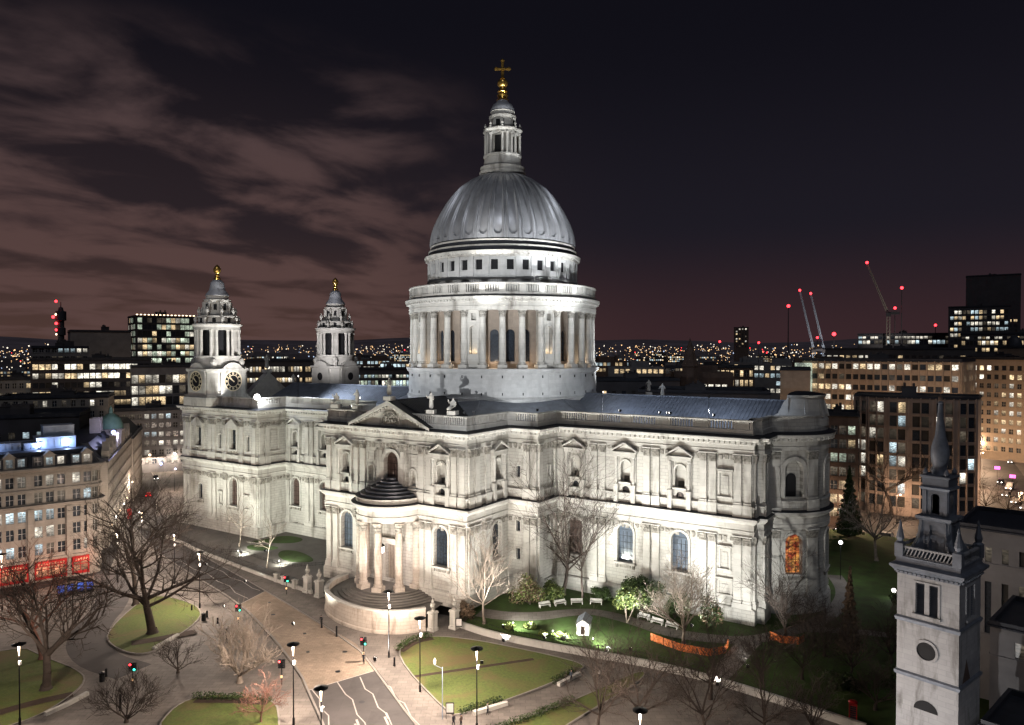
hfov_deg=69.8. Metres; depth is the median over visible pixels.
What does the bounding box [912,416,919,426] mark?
window
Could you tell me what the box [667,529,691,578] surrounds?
window
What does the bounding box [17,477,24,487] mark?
window
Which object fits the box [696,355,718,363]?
city block
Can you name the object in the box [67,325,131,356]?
windowless block
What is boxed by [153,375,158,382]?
window
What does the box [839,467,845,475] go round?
window
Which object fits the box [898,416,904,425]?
window
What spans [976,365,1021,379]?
further windows
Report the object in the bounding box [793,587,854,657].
bare tree
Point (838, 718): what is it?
garden wall
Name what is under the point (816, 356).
city block
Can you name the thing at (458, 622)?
notice board
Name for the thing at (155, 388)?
window
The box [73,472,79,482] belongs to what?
window
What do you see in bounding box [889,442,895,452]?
window
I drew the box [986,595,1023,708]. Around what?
school wing
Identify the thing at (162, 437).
grey office
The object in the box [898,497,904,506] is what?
window
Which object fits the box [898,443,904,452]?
window
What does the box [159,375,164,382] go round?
window
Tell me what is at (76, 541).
window
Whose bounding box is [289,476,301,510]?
window
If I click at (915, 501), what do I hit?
window
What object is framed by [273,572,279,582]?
wall pier
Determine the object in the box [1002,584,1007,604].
window
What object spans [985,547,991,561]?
window
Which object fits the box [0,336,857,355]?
hills
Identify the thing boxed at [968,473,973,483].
window
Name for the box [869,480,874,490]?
window
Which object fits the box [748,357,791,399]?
city block
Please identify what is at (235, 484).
window
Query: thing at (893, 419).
window
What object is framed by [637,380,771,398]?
flat roof hall
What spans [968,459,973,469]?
window
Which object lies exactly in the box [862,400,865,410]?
window
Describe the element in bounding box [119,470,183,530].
pavement
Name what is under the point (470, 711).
kerb
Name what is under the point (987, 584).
window
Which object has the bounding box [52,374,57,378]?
window
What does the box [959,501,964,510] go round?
window
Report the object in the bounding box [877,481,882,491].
window
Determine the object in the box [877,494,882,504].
window
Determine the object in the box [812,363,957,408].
further windows
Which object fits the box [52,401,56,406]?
window
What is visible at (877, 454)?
window
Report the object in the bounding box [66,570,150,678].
side road
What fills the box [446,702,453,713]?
notice board
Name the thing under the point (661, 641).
barrier fence
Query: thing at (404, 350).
city lights
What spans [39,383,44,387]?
window
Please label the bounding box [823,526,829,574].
window
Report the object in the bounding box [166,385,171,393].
window
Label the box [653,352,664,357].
city block
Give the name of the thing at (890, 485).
window
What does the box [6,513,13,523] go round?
window
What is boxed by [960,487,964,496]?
window
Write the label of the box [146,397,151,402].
window
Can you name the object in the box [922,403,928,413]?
window
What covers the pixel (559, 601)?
park bench
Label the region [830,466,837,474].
window
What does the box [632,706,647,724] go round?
street lamp
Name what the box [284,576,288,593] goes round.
traffic light
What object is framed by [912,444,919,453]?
window
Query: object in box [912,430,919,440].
window
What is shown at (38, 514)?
window
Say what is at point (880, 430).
window
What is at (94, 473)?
window
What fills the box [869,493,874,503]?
window
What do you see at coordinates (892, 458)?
window
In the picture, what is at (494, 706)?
stone seat
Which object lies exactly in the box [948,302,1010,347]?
lit midrise
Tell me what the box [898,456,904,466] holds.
window
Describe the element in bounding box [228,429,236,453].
window
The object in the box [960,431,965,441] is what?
window
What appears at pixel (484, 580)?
bare tree
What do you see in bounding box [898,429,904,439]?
window
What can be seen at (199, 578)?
street lamp
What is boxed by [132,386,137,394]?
window
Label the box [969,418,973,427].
window
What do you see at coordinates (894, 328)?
warning lamp post
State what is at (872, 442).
window
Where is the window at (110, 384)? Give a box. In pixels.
[108,382,113,386]
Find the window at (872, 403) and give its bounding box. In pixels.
[870,401,875,410]
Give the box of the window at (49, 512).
[46,509,53,518]
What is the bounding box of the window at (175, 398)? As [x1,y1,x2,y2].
[173,396,178,403]
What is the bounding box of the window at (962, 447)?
[960,445,965,455]
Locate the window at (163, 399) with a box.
[160,397,165,404]
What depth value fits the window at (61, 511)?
157.82 m
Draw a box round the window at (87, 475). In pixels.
[84,471,90,480]
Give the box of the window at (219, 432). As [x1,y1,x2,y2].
[218,432,221,448]
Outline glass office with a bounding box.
[127,310,193,363]
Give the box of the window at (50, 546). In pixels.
[47,542,53,553]
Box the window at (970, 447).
[968,445,973,455]
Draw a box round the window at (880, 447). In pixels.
[877,441,882,451]
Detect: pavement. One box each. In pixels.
[0,472,839,724]
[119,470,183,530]
[829,462,1023,538]
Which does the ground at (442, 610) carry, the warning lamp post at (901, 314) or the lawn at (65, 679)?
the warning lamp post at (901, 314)
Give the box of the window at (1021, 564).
[1019,552,1023,566]
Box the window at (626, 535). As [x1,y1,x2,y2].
[614,522,635,569]
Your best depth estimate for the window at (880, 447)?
220.67 m
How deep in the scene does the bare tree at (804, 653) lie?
106.34 m
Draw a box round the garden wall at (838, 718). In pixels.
[460,621,866,724]
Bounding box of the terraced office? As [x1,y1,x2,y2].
[29,351,151,405]
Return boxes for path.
[414,658,533,676]
[476,575,850,643]
[704,638,760,686]
[795,627,896,637]
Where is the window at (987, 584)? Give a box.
[985,581,990,632]
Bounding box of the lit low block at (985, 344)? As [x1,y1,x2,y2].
[960,328,1023,356]
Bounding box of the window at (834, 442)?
[831,439,837,447]
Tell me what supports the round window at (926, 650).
in the church tower at (938, 566)
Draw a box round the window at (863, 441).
[862,440,864,449]
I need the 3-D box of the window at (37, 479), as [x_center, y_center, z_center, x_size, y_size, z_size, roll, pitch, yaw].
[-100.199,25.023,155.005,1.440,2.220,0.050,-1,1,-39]
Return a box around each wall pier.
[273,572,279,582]
[280,575,287,584]
[291,579,296,588]
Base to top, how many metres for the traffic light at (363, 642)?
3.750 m
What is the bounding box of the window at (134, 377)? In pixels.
[132,375,137,383]
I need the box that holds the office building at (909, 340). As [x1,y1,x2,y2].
[858,330,947,347]
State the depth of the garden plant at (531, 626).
126.32 m
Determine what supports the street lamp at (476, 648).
on the pavement at (424, 707)
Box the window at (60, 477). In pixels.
[57,474,64,483]
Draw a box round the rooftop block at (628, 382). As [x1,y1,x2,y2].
[596,370,679,393]
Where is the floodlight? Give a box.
[601,391,602,420]
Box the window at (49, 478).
[46,475,52,484]
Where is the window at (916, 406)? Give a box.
[913,403,919,412]
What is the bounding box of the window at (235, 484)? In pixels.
[227,476,238,510]
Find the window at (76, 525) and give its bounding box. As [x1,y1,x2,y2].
[73,522,79,532]
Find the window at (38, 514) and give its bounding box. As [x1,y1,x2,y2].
[35,510,41,520]
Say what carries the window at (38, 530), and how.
in the corner building at (49, 472)
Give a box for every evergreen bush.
[459,599,475,620]
[508,573,544,604]
[543,578,565,603]
[590,586,613,600]
[620,574,666,611]
[664,592,690,618]
[699,596,723,627]
[822,669,860,693]
[881,661,895,683]
[888,592,896,604]
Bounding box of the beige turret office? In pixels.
[996,335,1023,356]
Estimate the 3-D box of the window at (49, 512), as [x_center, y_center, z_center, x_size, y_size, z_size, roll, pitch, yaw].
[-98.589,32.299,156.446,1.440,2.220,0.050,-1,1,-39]
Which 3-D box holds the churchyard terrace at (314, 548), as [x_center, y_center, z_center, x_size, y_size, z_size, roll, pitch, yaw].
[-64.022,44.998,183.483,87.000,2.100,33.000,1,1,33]
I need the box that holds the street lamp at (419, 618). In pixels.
[414,616,425,691]
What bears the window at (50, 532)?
in the corner building at (49, 472)
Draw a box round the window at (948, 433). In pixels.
[945,431,951,441]
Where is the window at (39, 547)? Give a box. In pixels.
[35,544,42,554]
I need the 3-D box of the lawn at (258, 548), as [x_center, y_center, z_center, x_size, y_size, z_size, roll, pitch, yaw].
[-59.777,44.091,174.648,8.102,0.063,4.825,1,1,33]
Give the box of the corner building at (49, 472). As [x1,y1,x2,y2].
[0,423,105,588]
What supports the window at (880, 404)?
in the curved office
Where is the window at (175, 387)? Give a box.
[173,385,178,392]
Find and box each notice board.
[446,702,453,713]
[456,618,461,626]
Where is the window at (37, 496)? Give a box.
[34,493,41,502]
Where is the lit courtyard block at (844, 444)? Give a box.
[828,403,859,526]
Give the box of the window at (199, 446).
[194,426,201,449]
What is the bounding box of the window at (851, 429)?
[848,426,854,434]
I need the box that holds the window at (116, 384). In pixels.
[114,382,119,386]
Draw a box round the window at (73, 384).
[71,382,76,387]
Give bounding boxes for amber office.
[665,359,682,376]
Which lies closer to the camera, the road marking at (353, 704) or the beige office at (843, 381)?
the road marking at (353, 704)
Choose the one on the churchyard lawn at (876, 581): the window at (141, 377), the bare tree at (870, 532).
the bare tree at (870, 532)
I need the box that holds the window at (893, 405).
[890,402,896,412]
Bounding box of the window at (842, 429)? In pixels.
[839,426,846,434]
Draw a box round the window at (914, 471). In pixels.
[912,471,918,481]
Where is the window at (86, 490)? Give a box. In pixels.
[84,488,90,497]
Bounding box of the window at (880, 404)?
[878,401,883,411]
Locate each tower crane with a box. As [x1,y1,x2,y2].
[799,289,822,357]
[809,292,824,355]
[866,261,899,344]
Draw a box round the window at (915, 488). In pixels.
[912,484,918,494]
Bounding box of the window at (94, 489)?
[92,487,96,496]
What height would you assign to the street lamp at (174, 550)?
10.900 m
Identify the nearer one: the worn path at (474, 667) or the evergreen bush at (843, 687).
the evergreen bush at (843, 687)
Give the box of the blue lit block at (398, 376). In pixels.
[359,363,408,385]
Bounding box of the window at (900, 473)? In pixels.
[898,470,904,479]
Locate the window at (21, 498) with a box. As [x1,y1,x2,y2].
[18,494,25,504]
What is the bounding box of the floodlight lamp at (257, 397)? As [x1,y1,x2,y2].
[254,394,259,408]
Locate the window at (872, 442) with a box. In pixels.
[870,441,874,450]
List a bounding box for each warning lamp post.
[894,307,895,345]
[900,287,902,343]
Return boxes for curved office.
[853,382,982,516]
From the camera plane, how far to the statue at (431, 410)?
136.62 m
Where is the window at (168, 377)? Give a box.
[166,375,171,382]
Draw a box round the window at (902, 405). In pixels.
[898,402,905,412]
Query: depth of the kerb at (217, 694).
99.96 m
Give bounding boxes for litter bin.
[99,671,104,681]
[201,612,205,620]
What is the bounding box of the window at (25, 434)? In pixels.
[23,432,28,438]
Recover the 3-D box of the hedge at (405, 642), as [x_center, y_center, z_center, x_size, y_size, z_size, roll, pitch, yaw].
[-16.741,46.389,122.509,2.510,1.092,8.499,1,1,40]
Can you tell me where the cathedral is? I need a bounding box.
[176,59,835,626]
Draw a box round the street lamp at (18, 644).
[11,642,25,724]
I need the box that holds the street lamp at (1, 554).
[0,553,6,609]
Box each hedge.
[190,691,272,702]
[394,631,433,650]
[458,695,504,713]
[486,695,575,724]
[550,664,580,683]
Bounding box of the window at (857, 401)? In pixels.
[856,400,858,409]
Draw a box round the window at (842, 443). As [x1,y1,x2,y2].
[839,439,845,447]
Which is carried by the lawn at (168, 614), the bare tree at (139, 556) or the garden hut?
the bare tree at (139, 556)
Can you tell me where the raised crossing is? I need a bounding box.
[242,591,375,688]
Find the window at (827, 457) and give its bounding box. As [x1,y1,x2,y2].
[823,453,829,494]
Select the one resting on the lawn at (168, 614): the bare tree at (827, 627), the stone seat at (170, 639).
the stone seat at (170, 639)
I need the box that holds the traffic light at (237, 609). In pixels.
[235,604,241,622]
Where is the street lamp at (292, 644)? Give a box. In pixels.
[287,642,299,724]
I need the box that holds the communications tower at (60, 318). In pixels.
[52,300,66,342]
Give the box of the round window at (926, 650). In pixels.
[914,640,938,662]
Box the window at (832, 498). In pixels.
[830,494,836,502]
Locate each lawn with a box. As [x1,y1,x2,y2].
[0,649,82,724]
[108,596,199,652]
[162,695,277,724]
[247,545,277,550]
[252,536,301,542]
[278,550,312,561]
[401,637,582,713]
[459,529,988,724]
[509,672,643,724]
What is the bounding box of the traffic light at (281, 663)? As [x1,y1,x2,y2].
[278,659,284,684]
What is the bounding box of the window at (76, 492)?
[73,489,79,498]
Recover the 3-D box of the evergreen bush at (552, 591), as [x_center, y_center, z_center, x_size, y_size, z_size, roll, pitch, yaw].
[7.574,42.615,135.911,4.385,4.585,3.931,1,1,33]
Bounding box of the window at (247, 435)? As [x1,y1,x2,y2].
[246,435,249,451]
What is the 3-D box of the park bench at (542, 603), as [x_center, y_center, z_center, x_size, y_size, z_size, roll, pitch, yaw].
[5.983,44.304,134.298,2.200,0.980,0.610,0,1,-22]
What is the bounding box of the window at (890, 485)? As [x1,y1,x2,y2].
[889,482,895,492]
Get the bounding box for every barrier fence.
[650,633,727,654]
[769,630,803,643]
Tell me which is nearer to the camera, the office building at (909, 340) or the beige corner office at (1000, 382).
the beige corner office at (1000, 382)
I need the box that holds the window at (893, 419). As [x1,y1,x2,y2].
[890,415,896,425]
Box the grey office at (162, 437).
[114,399,182,472]
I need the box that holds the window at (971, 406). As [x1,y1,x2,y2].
[969,404,973,413]
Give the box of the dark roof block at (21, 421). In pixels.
[0,402,90,441]
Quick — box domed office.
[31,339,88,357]
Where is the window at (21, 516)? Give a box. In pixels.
[18,512,25,522]
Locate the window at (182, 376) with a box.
[180,374,184,381]
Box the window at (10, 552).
[6,548,13,559]
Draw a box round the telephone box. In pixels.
[848,699,857,719]
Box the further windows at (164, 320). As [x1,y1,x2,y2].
[129,318,193,355]
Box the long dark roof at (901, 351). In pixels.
[825,343,975,357]
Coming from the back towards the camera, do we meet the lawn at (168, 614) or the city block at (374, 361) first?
the city block at (374, 361)
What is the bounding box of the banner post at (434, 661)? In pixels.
[433,658,442,718]
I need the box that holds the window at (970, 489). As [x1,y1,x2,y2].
[968,487,973,497]
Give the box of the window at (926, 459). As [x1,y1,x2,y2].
[921,458,928,467]
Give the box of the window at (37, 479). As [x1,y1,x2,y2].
[34,476,41,485]
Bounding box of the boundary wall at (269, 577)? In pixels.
[161,535,312,593]
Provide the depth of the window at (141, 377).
305.33 m
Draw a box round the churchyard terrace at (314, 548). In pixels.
[138,512,330,593]
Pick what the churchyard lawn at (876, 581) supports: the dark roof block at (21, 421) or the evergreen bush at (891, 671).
the evergreen bush at (891, 671)
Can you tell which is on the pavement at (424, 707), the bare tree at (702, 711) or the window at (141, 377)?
the bare tree at (702, 711)
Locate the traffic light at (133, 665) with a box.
[129,662,136,687]
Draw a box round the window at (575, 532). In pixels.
[564,515,584,559]
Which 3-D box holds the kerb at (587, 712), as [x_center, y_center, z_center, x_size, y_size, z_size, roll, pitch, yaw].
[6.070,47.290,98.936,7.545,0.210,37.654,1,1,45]
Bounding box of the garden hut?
[575,612,592,635]
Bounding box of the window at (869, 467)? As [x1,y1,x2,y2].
[869,467,874,476]
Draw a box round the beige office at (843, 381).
[795,352,975,408]
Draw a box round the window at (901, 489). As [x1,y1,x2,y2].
[898,483,904,493]
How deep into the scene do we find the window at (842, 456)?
202.35 m
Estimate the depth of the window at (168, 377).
310.97 m
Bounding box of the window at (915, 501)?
[912,498,918,508]
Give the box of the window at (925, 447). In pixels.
[921,444,928,454]
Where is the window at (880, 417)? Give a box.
[878,415,883,424]
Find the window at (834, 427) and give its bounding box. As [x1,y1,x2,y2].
[831,425,837,433]
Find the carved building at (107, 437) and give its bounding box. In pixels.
[74,406,131,547]
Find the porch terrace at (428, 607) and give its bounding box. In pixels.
[330,585,442,614]
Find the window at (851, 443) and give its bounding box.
[848,440,854,448]
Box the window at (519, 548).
[515,546,521,559]
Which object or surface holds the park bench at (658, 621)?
on the churchyard lawn at (876, 581)
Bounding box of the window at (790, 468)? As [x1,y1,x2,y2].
[781,457,806,497]
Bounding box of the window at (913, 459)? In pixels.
[912,457,918,467]
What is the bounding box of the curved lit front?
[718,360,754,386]
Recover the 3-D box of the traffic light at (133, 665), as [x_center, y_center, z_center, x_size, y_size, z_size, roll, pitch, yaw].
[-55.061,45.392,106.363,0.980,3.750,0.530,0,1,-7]
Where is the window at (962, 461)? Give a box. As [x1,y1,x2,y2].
[960,459,965,469]
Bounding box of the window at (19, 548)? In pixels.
[18,546,25,557]
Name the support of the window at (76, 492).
in the corner building at (49, 472)
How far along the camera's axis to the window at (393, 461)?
142.86 m
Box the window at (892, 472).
[889,469,895,479]
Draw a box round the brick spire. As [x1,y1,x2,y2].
[680,339,698,385]
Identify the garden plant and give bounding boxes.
[502,621,515,630]
[523,621,536,628]
[538,629,547,636]
[552,631,569,637]
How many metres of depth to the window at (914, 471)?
215.35 m
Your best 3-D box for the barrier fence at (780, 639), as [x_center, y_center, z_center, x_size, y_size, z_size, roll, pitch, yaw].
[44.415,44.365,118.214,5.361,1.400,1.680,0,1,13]
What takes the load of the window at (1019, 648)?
in the school wing
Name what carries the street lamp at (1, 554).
on the pavement at (424, 707)
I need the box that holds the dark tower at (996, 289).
[966,273,1021,331]
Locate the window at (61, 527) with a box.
[58,524,64,534]
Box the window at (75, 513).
[73,506,79,515]
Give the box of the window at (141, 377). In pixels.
[139,375,144,382]
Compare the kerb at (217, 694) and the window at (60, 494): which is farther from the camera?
the window at (60, 494)
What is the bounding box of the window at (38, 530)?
[35,527,42,537]
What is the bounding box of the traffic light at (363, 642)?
[360,637,366,652]
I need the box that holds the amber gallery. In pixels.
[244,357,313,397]
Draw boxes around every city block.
[0,368,29,375]
[14,357,25,366]
[250,357,271,359]
[254,354,289,359]
[357,355,394,366]
[380,358,409,366]
[394,353,409,361]
[595,356,627,376]
[606,359,664,376]
[635,357,648,360]
[649,357,666,366]
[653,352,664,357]
[665,362,675,364]
[667,354,683,361]
[671,363,732,386]
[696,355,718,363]
[701,362,718,364]
[719,356,771,364]
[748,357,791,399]
[756,354,784,361]
[792,354,842,365]
[794,357,802,361]
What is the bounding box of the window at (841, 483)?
[839,481,845,488]
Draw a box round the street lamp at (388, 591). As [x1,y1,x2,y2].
[384,589,393,657]
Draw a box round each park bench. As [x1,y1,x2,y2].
[539,601,550,607]
[554,599,565,605]
[571,598,582,604]
[590,598,601,604]
[637,612,649,619]
[651,616,663,625]
[665,621,678,629]
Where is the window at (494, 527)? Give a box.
[490,519,504,566]
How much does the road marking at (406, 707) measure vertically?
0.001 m
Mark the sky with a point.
(708, 164)
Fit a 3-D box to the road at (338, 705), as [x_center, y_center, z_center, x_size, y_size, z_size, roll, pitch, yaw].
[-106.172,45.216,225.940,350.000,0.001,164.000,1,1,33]
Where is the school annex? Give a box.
[977,687,1023,724]
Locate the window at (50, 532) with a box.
[46,525,53,535]
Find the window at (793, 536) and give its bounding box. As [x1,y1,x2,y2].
[781,532,805,579]
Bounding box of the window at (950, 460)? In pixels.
[947,459,951,469]
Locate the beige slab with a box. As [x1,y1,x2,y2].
[779,366,810,399]
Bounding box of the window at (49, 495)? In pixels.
[46,491,53,501]
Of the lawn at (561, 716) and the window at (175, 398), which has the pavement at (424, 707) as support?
the lawn at (561, 716)
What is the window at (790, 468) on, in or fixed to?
in the cathedral
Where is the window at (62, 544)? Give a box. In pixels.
[58,541,64,551]
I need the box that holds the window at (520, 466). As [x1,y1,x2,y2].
[515,464,521,477]
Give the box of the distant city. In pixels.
[0,349,822,369]
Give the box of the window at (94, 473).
[92,470,96,480]
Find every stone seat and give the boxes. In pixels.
[44,691,88,715]
[152,633,179,648]
[473,701,507,715]
[557,671,580,686]
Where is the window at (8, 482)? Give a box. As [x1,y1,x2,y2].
[5,478,12,488]
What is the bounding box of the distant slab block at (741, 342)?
[734,326,748,361]
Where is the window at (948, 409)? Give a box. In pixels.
[945,404,951,413]
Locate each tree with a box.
[0,526,108,659]
[0,546,139,691]
[39,473,258,634]
[69,471,210,605]
[79,665,176,723]
[152,633,205,673]
[163,496,205,535]
[176,593,282,683]
[214,488,261,546]
[229,668,291,721]
[248,510,288,568]
[439,510,524,623]
[508,429,635,595]
[535,482,623,597]
[547,597,656,724]
[586,594,701,724]
[612,583,648,622]
[634,548,725,643]
[639,583,757,724]
[679,616,744,699]
[718,631,810,724]
[732,618,796,681]
[733,532,834,639]
[759,598,853,679]
[776,661,848,724]
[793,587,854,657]
[805,604,890,677]
[828,447,919,560]
[847,652,895,710]
[858,405,958,514]
[864,598,896,663]
[978,472,1009,505]
[987,477,1023,508]
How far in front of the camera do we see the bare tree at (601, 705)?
91.99 m
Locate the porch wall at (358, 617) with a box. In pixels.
[324,572,425,633]
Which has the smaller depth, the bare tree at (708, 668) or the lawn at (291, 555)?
the bare tree at (708, 668)
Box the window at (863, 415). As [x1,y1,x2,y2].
[862,414,865,423]
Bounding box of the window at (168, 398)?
[166,396,171,403]
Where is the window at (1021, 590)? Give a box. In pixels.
[1019,587,1023,596]
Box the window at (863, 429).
[862,427,865,436]
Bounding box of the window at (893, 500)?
[890,496,895,505]
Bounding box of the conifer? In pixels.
[833,465,865,536]
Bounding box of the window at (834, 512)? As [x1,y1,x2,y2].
[830,508,836,515]
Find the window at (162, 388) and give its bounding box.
[160,386,164,393]
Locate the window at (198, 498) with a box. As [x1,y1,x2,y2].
[196,482,203,502]
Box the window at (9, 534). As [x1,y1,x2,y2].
[6,530,13,541]
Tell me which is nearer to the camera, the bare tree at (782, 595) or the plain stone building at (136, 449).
the bare tree at (782, 595)
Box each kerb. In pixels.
[1,648,84,724]
[107,596,200,654]
[126,512,324,724]
[151,472,417,724]
[160,694,279,724]
[399,636,583,715]
[510,671,645,724]
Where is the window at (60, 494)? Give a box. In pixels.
[57,490,64,500]
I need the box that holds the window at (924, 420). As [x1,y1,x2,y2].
[921,417,928,426]
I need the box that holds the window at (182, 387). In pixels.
[180,385,184,392]
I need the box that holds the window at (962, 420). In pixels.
[960,418,965,427]
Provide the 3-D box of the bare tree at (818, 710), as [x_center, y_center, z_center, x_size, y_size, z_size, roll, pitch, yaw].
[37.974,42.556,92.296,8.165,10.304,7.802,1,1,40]
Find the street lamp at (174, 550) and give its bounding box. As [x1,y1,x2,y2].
[170,532,177,583]
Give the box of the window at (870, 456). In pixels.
[869,454,874,463]
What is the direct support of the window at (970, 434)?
in the curved office
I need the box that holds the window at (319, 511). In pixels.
[317,480,325,514]
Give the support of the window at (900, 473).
in the curved office
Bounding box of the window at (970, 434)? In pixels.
[968,432,973,441]
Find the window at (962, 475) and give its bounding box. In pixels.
[960,473,964,483]
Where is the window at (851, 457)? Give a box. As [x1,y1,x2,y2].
[848,454,854,462]
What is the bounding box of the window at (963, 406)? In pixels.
[960,404,965,413]
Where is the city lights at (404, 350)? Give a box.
[3,344,854,369]
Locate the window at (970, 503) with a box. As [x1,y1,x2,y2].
[968,501,972,510]
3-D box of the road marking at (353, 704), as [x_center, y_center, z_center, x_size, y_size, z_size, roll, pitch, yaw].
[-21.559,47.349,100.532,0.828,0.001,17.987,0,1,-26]
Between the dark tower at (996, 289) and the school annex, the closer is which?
the school annex
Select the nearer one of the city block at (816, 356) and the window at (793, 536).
the window at (793, 536)
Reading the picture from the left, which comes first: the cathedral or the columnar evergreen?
the cathedral
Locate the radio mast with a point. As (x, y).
(788, 305)
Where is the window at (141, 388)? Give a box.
[139,386,144,393]
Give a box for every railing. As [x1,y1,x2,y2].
[160,529,302,586]
[225,549,322,566]
[472,617,700,669]
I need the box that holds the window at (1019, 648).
[1015,643,1023,659]
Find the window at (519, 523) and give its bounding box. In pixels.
[515,519,521,531]
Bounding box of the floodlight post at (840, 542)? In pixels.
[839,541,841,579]
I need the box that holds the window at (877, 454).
[877,454,882,464]
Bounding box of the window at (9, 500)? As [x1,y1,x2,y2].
[5,496,13,506]
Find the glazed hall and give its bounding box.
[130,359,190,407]
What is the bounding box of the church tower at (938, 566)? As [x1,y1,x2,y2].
[889,389,989,724]
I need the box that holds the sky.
[0,0,1023,342]
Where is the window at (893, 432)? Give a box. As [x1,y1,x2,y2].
[890,429,896,438]
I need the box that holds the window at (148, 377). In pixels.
[146,375,151,382]
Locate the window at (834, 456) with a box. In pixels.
[830,453,837,461]
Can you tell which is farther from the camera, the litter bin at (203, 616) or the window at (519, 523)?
the window at (519, 523)
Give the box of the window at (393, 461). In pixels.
[381,449,399,483]
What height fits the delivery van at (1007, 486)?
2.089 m
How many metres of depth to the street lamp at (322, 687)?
83.38 m
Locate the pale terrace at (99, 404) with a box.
[0,385,114,417]
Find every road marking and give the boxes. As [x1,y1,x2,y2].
[183,562,247,598]
[312,689,328,724]
[337,682,365,724]
[360,677,391,724]
[383,683,419,724]
[384,712,388,724]
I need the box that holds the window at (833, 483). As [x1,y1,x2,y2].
[830,480,836,488]
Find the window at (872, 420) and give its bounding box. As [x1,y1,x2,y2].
[870,414,875,424]
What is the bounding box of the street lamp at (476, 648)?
[470,646,482,724]
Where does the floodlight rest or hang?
on the cathedral
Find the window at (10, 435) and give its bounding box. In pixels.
[8,433,14,438]
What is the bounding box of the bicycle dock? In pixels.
[57,582,93,596]
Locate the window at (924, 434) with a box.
[921,430,928,440]
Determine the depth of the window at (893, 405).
218.21 m
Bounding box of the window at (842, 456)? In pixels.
[839,453,845,461]
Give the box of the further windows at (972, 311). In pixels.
[959,310,1007,313]
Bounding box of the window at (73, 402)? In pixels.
[71,400,75,405]
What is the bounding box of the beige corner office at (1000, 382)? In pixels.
[943,351,1023,462]
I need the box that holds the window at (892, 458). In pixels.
[889,456,895,465]
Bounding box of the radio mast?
[787,304,789,357]
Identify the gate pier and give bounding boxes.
[302,564,312,593]
[314,569,324,597]
[427,598,438,631]
[448,596,459,629]
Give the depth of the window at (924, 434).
214.15 m
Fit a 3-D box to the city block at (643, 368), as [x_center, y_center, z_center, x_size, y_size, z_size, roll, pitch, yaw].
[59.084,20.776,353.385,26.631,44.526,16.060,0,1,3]
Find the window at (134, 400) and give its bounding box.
[132,397,137,405]
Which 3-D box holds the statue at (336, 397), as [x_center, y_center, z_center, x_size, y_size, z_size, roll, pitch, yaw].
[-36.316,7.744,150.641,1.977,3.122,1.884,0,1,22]
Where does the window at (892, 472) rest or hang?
in the curved office
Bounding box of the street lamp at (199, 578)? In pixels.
[196,551,203,607]
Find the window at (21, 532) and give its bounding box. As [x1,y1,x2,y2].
[18,529,25,539]
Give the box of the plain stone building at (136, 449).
[120,417,142,500]
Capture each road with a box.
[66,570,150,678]
[127,472,413,724]
[857,458,1023,536]
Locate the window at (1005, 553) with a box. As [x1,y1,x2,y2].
[1002,549,1008,564]
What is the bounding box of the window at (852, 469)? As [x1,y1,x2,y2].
[848,467,854,475]
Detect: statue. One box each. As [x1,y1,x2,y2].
[262,355,271,372]
[330,393,341,407]
[352,389,362,408]
[383,378,394,400]
[426,392,436,413]
[447,398,458,414]
[645,380,651,394]
[658,383,664,394]
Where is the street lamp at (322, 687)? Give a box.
[314,684,327,724]
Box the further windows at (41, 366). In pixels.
[33,364,148,378]
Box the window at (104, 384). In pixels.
[102,382,107,386]
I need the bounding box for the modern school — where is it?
[960,505,1023,699]
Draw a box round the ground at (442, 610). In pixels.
[0,536,450,615]
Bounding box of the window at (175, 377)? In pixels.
[173,375,178,382]
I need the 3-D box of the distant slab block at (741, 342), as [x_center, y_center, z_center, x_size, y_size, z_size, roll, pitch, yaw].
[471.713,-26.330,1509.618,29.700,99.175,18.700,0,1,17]
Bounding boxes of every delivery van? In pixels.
[879,531,893,536]
[1005,482,1013,488]
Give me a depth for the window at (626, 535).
138.84 m
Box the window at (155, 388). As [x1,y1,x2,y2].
[153,386,158,393]
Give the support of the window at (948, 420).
in the curved office
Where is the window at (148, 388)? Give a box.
[146,386,151,393]
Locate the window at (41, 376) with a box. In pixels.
[39,374,44,378]
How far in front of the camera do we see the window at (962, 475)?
211.65 m
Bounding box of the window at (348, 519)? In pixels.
[338,509,353,553]
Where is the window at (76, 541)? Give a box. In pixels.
[73,539,80,549]
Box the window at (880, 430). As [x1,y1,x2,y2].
[877,428,882,437]
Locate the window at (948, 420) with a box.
[945,417,951,427]
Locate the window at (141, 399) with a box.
[139,397,144,404]
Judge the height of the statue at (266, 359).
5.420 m
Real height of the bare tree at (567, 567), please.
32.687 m
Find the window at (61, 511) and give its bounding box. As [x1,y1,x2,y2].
[58,507,64,517]
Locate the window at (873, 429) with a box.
[870,427,874,437]
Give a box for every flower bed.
[0,691,72,714]
[131,629,196,645]
[193,697,268,704]
[395,637,433,651]
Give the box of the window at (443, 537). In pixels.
[430,524,450,574]
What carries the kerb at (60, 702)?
on the lawn at (65, 679)
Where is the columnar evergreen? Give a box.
[837,566,862,653]
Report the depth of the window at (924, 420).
214.04 m

